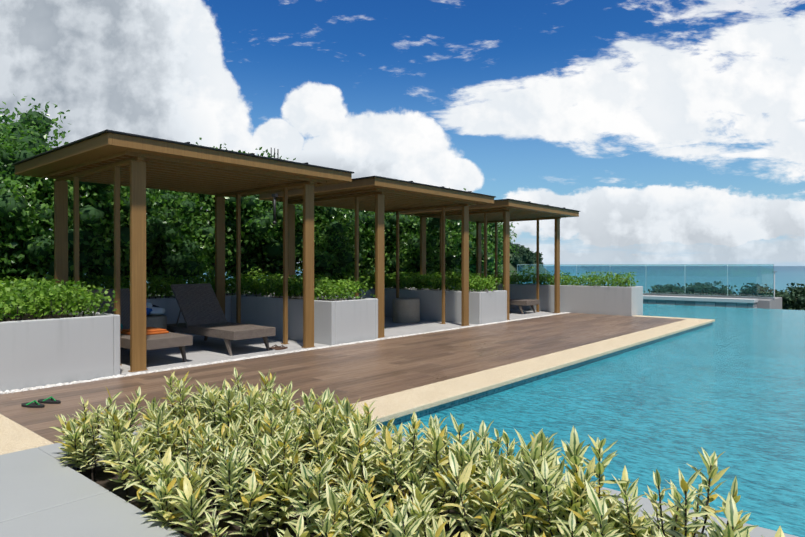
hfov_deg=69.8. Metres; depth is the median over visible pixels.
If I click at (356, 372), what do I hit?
wood deck
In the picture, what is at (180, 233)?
hedge trees
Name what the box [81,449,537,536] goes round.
soil
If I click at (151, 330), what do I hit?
towel
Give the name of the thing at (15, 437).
deck border
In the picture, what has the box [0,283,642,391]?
planters
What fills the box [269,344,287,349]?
brown sandals
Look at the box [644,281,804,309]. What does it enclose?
shrubs
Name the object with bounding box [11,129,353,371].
pergola
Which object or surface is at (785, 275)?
sea
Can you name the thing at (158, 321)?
side table
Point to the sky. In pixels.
(674, 130)
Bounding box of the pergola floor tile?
[20,309,563,389]
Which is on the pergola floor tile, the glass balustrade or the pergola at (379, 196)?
the pergola at (379, 196)
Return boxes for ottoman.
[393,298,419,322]
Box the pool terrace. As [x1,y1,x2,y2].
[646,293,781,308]
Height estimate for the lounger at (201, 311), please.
0.916 m
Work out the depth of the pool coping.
6.28 m
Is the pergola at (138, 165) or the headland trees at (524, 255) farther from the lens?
the headland trees at (524, 255)
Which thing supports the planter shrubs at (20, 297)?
on the planters
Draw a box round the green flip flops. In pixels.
[21,396,60,407]
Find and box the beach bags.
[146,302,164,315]
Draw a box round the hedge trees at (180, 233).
[0,94,518,295]
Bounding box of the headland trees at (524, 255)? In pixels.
[510,242,542,267]
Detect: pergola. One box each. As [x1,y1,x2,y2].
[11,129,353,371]
[259,176,495,337]
[400,199,579,319]
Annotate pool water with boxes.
[388,304,804,536]
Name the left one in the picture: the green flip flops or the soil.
the green flip flops
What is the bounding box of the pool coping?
[352,315,714,424]
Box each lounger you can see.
[84,288,192,361]
[167,283,275,355]
[509,298,539,313]
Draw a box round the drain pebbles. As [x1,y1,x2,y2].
[0,312,569,393]
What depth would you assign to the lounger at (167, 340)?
7.19 m
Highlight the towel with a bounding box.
[121,324,168,334]
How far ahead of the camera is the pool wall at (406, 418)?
6.25 m
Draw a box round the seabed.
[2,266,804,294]
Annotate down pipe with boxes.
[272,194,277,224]
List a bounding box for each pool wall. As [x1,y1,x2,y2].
[374,322,712,429]
[643,295,757,307]
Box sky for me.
[0,0,804,265]
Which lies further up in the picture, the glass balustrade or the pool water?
the glass balustrade
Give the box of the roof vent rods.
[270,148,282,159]
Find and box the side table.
[146,315,166,330]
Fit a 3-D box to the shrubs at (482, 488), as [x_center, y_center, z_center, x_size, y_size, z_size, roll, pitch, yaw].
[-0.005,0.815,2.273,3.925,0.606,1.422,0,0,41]
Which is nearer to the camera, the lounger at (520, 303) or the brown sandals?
the brown sandals
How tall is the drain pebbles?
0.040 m
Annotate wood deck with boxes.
[0,313,685,443]
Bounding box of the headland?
[362,254,550,285]
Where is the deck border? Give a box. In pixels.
[0,414,53,454]
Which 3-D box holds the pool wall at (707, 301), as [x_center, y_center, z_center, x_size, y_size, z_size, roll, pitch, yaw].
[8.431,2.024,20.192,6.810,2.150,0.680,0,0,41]
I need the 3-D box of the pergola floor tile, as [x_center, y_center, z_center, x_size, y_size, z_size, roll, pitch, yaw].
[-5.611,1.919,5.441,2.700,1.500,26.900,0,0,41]
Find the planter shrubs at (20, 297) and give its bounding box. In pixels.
[0,265,638,321]
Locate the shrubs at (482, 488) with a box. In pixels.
[50,367,784,536]
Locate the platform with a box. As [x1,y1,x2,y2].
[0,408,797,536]
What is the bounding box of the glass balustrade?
[517,264,774,299]
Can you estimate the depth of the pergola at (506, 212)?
14.10 m

